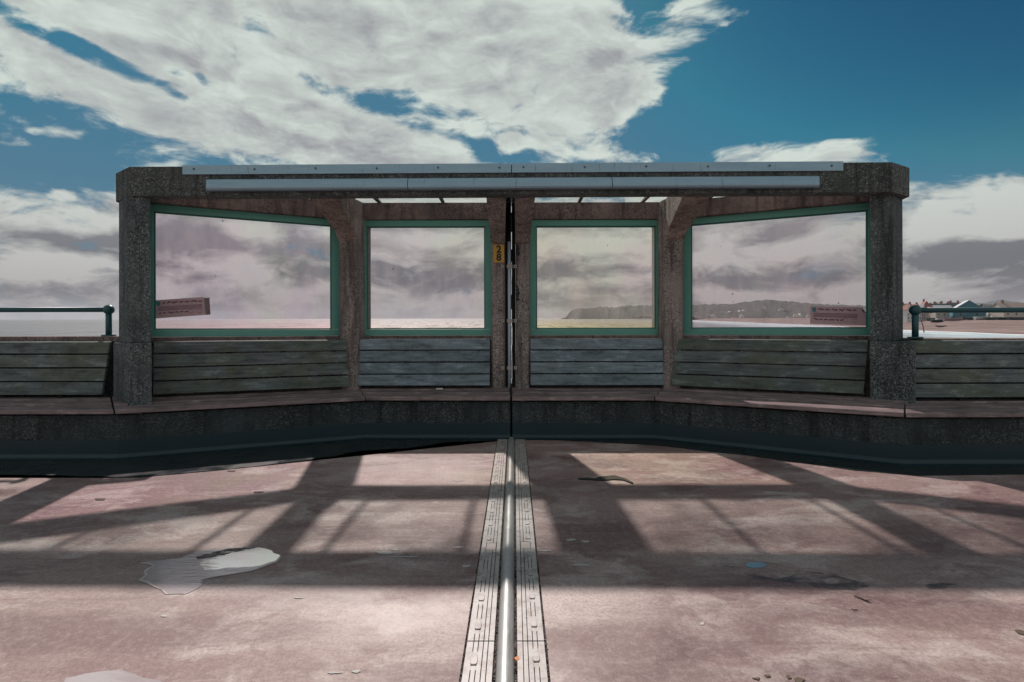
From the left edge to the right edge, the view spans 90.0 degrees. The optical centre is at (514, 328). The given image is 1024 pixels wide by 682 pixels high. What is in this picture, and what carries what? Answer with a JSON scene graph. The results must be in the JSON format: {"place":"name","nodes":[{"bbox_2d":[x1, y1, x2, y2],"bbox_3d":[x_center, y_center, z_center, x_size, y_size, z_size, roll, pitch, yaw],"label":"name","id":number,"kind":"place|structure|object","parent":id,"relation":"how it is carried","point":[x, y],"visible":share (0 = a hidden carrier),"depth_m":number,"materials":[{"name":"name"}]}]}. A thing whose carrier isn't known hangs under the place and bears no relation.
{"place":"outdoors","nodes":[
{"label":"outdoors","id":0,"kind":"place"},
{"bbox_2d":[0,441,496,681],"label":"deck","id":1,"kind":"structure","parent":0,"point":[369,575],"depth_m":2.36,"materials":[{"name":"concrete"}]},
{"bbox_2d":[65,670,162,681],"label":"puddle","id":2,"kind":"object","parent":1,"relation":"on","point":[114,676],"visible":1,"depth_m":1.64,"materials":[{"name":"grey liquid"}]},
{"bbox_2d":[138,547,279,593],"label":"puddle","id":3,"kind":"object","parent":1,"relation":"on","point":[188,573],"visible":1,"depth_m":2.41,"materials":[{"name":"grey liquid"}]},
{"bbox_2d":[0,439,503,477],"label":"skirting","id":4,"kind":"object","parent":1,"relation":"on","point":[177,464],"visible":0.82,"depth_m":4.36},
{"bbox_2d":[0,383,511,459],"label":"bench plinth","id":5,"kind":"structure","parent":1,"relation":"on","point":[113,436],"depth_m":4.78,"materials":[{"name":"concrete"}]},
{"bbox_2d":[0,341,112,415],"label":"bench","id":6,"kind":"object","parent":5,"relation":"on","point":[61,404],"visible":1,"depth_m":4.77,"materials":[{"name":"grey wood"}]},
{"bbox_2d":[0,336,118,406],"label":"parapet","id":7,"kind":"structure","parent":5,"relation":"on","point":[109,387],"depth_m":4.91,"materials":[{"name":"wood"}]},
{"bbox_2d":[0,305,116,335],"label":"handrail","id":8,"kind":"object","parent":7,"relation":"on","point":[108,310],"visible":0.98,"depth_m":4.95,"materials":[{"name":"metal"}]},
{"bbox_2d":[112,340,364,413],"bbox_3d":[-2.648,0.431,4.998,2.235,0.633,0.568,0,0,-23],"label":"bench","id":9,"kind":"object","parent":5,"relation":"on","point":[171,387],"visible":0.98,"depth_m":5.03,"materials":[{"name":"grey wood"}]},
{"bbox_2d":[357,339,509,401],"bbox_3d":[-0.873,0.427,5.375,1.658,0.634,0.450,0,0,0],"label":"bench","id":10,"kind":"object","parent":5,"relation":"on","point":[406,380],"visible":0.94,"depth_m":5.48,"materials":[{"name":"grey wood"}]},
{"bbox_2d":[460,437,549,681],"bbox_3d":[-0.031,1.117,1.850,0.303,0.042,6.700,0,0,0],"label":"expansion joint","id":11,"kind":"object","parent":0,"point":[478,662],"visible":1,"depth_m":2.18,"materials":[{"name":"metal"}]},
{"bbox_2d":[0,318,1023,382],"bbox_3d":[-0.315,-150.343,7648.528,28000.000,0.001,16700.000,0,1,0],"label":"sea","id":12,"kind":"structure","parent":0,"point":[52,327],"depth_m":701.15,"materials":[{"name":"liquid"}]},
{"bbox_2d":[0,0,1023,318],"label":"sky","id":13,"kind":"structure","parent":0,"point":[91,91],"materials":[{"name":"blue"}]},
{"bbox_2d":[561,304,692,318],"bbox_3d":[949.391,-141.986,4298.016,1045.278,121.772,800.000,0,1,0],"label":"headland","id":14,"kind":"structure","parent":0,"point":[627,312],"depth_m":4031.76,"materials":[{"name":"grey"}]},
{"bbox_2d":[526,440,1023,681],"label":"deck","id":15,"kind":"structure","parent":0,"point":[647,575],"depth_m":2.38,"materials":[{"name":"concrete"}]},
{"bbox_2d":[578,475,633,483],"bbox_3d":[0.687,1.114,3.818,0.402,0.007,0.164,0,0,15],"label":"seaweed","id":16,"kind":"object","parent":15,"relation":"on","point":[606,478],"visible":1,"depth_m":3.80,"materials":[{"name":"brown plant"}]},
{"bbox_2d":[745,562,765,568],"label":"puddle","id":17,"kind":"object","parent":15,"relation":"on","point":[755,565],"visible":1,"depth_m":2.41,"materials":[{"name":"blue liquid"}]},
{"bbox_2d":[512,400,1023,465],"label":"bench plinth","id":18,"kind":"structure","parent":15,"relation":"on","point":[948,441],"depth_m":4.58,"materials":[{"name":"concrete"}]},
{"bbox_2d":[113,161,915,412],"bbox_3d":[-0.044,-0.351,5.129,7.497,2.223,1.419,0,0,0],"label":"shelter","id":19,"kind":"object","parent":18,"relation":"on","point":[877,193],"visible":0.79,"depth_m":5.02,"materials":[{"name":"concrete"}]},
{"bbox_2d":[156,297,210,317],"bbox_3d":[-3.243,-0.207,5.007,0.470,0.217,0.004,0,0,-25],"label":"notice","id":20,"kind":"object","parent":19,"relation":"attached to","point":[181,307],"visible":1,"depth_m":5.01,"materials":[{"name":"paper"}]},
{"bbox_2d":[151,204,338,336],"bbox_3d":[-2.711,-0.557,5.271,1.774,1.270,0.080,0,0,-25],"label":"window frame","id":21,"kind":"structure","parent":19,"relation":"in","point":[333,330],"depth_m":5.23,"materials":[{"name":"green paint"}]},
{"bbox_2d":[365,220,490,335],"bbox_3d":[-0.974,-0.561,5.670,1.444,1.270,0.080,0,0,0],"label":"window frame","id":22,"kind":"structure","parent":19,"relation":"in","point":[484,224],"depth_m":5.63,"materials":[{"name":"green paint"}]},
{"bbox_2d":[493,245,503,262],"bbox_3d":[-0.166,-0.805,5.487,0.116,0.190,0.012,0,0,0],"label":"number sign","id":23,"kind":"object","parent":19,"relation":"attached to","point":[498,253],"visible":1,"depth_m":5.48,"materials":[{"name":"yellow metal"}]},
{"bbox_2d":[501,242,516,387],"bbox_3d":[-0.057,-0.150,5.472,0.172,1.560,0.038,0,0,0],"label":"conduit","id":24,"kind":"object","parent":19,"relation":"attached to","point":[509,322],"visible":0.99,"depth_m":5.46,"materials":[{"name":"plastic"}]},
{"bbox_2d":[206,176,819,191],"bbox_3d":[-0.033,-1.279,4.506,5.392,0.110,0.064,0,0,1],"label":"light trunking","id":25,"kind":"object","parent":19,"relation":"attached to","point":[547,183],"visible":1,"depth_m":4.48,"materials":[{"name":"metal"}]},
{"bbox_2d":[530,220,657,334],"bbox_3d":[0.899,-0.565,5.670,1.458,1.270,0.080,0,0,0],"label":"window frame","id":26,"kind":"structure","parent":19,"relation":"in","point":[536,224],"depth_m":5.63,"materials":[{"name":"green paint"}]},
{"bbox_2d":[683,202,869,335],"bbox_3d":[2.643,-0.569,5.271,1.774,1.270,0.080,0,0,25],"label":"window frame","id":27,"kind":"structure","parent":19,"relation":"in","point":[688,329],"depth_m":5.25,"materials":[{"name":"green paint"}]},
{"bbox_2d":[810,306,865,325],"bbox_3d":[3.163,-0.128,5.009,0.467,0.197,0.012,0,0,25],"label":"notice","id":28,"kind":"object","parent":19,"relation":"attached to","point":[838,315],"visible":1,"depth_m":5.01,"materials":[{"name":"paper"}]},
{"bbox_2d":[512,338,663,401],"bbox_3d":[0.796,0.423,5.364,1.656,0.635,0.469,0,0,0],"label":"bench","id":29,"kind":"object","parent":18,"relation":"on","point":[614,379],"visible":0.86,"depth_m":5.47,"materials":[{"name":"grey wood"}]},
{"bbox_2d":[655,339,904,416],"bbox_3d":[2.462,0.420,4.902,2.097,0.633,0.658,0,0,30],"label":"bench","id":30,"kind":"object","parent":18,"relation":"on","point":[845,402],"visible":0.99,"depth_m":4.96,"materials":[{"name":"grey wood"}]},
{"bbox_2d":[903,338,1023,398],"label":"parapet","id":31,"kind":"structure","parent":18,"relation":"on","point":[905,339],"depth_m":4.59,"materials":[{"name":"concrete"}]},
{"bbox_2d":[907,305,1023,337],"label":"handrail","id":32,"kind":"object","parent":31,"relation":"on","point":[915,311],"visible":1,"depth_m":4.64,"materials":[{"name":"metal"}]},
{"bbox_2d":[905,340,1023,418],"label":"bench","id":33,"kind":"object","parent":18,"relation":"on","point":[960,406],"visible":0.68,"depth_m":4.47,"materials":[{"name":"grey wood"}]},
{"bbox_2d":[517,439,1023,474],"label":"wet strip","id":34,"kind":"object","parent":15,"relation":"on","point":[890,468],"visible":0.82,"depth_m":4.19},
{"bbox_2d":[793,676,805,681],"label":"leaf","id":35,"kind":"object","parent":15,"relation":"on","point":[798,679],"visible":1,"depth_m":1.63,"materials":[{"name":"beige plant"}]},
{"bbox_2d":[757,574,866,589],"bbox_3d":[1.280,1.115,2.261,0.496,0.001,0.152,0,0,0],"label":"damp patch","id":36,"kind":"object","parent":15,"relation":"on","point":[787,577],"visible":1,"depth_m":2.24,"materials":[{"name":"grey liquid"}]},
{"bbox_2d":[921,584,945,588],"bbox_3d":[1.834,1.114,2.216,0.156,0.001,0.037,0,0,-7],"label":"damp patch","id":37,"kind":"object","parent":15,"relation":"on","point":[934,586],"visible":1,"depth_m":2.21,"materials":[{"name":"grey liquid"}]},
{"bbox_2d":[1014,630,1023,634],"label":"leaf","id":38,"kind":"object","parent":15,"relation":"on","point":[1021,632],"visible":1,"depth_m":1.88,"materials":[{"name":"beige plant"}]},
{"bbox_2d":[633,300,992,318],"bbox_3d":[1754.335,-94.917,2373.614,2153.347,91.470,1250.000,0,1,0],"label":"hill","id":39,"kind":"structure","parent":0,"point":[772,310],"depth_m":2119.27,"materials":[{"name":"grey"}]},
{"bbox_2d":[693,318,1023,334],"bbox_3d":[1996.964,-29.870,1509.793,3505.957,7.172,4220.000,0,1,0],"label":"beach","id":40,"kind":"structure","parent":0,"point":[999,326],"depth_m":352.72,"materials":[{"name":"sand"}]},
{"bbox_2d":[695,320,1020,334],"bbox_3d":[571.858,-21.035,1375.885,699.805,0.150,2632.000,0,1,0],"label":"surf","id":41,"kind":"structure","parent":40,"relation":"on","point":[906,331],"depth_m":318.25,"materials":[{"name":"liquid"}]},
{"bbox_2d":[903,303,911,322],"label":"house","id":42,"kind":"structure","parent":40,"relation":"on","point":[907,316],"depth_m":445.69,"materials":[{"name":"white tile"}]},
{"bbox_2d":[915,302,925,320],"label":"house","id":43,"kind":"structure","parent":40,"relation":"on","point":[922,316],"depth_m":450.44,"materials":[{"name":"brick"}]},
{"bbox_2d":[920,299,930,307],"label":"house","id":44,"kind":"structure","parent":40,"relation":"on","point":[926,303],"depth_m":474.71,"materials":[{"name":"brick"}]},
{"bbox_2d":[925,307,931,319],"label":"house","id":45,"kind":"structure","parent":40,"relation":"on","point":[928,315],"depth_m":445.28,"materials":[{"name":"white tile"}]},
{"bbox_2d":[930,318,942,322],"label":"boat","id":46,"kind":"object","parent":40,"relation":"on","point":[936,320],"visible":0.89,"depth_m":401.23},
{"bbox_2d":[930,305,952,318],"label":"house","id":47,"kind":"structure","parent":40,"relation":"on","point":[940,315],"depth_m":436.78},
{"bbox_2d":[930,301,953,306],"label":"house","id":48,"kind":"structure","parent":40,"relation":"on","point":[934,303],"depth_m":498.90,"materials":[{"name":"brick"}]},
{"bbox_2d":[942,317,962,320],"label":"boat","id":49,"kind":"object","parent":40,"relation":"on","point":[952,319],"visible":0.98,"depth_m":395.73,"materials":[{"name":"grey"}]},
{"bbox_2d":[946,300,965,306],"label":"house","id":50,"kind":"structure","parent":40,"relation":"on","point":[954,304],"depth_m":518.32,"materials":[{"name":"brick"}]},
{"bbox_2d":[951,316,965,319],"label":"boat","id":51,"kind":"object","parent":40,"relation":"on","point":[958,317],"visible":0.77,"depth_m":411.99,"materials":[{"name":"grey"}]},
{"bbox_2d":[949,300,984,319],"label":"boathouse","id":52,"kind":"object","parent":40,"relation":"on","point":[967,304],"visible":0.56,"depth_m":413.39,"materials":[{"name":"blue"}]},
{"bbox_2d":[973,316,988,319],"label":"boat","id":53,"kind":"object","parent":40,"relation":"on","point":[977,318],"visible":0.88,"depth_m":385.91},
{"bbox_2d":[983,316,999,319],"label":"boat","id":54,"kind":"object","parent":40,"relation":"on","point":[991,318],"visible":0.97,"depth_m":381.06,"materials":[{"name":"grey"}]},
{"bbox_2d":[988,300,1023,316],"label":"boathouse","id":55,"kind":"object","parent":40,"relation":"on","point":[1001,304],"visible":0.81,"depth_m":397.45,"materials":[{"name":"brick"}]},
{"bbox_2d":[1006,317,1023,319],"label":"boat","id":56,"kind":"object","parent":40,"relation":"on","point":[1014,318],"visible":0.91,"depth_m":376.75,"materials":[{"name":"grey"}]},
{"bbox_2d":[975,300,1020,304],"bbox_3d":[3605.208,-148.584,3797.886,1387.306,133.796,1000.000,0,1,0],"label":"ridge","id":57,"kind":"structure","parent":0,"point":[994,302],"depth_m":3762.89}
]}

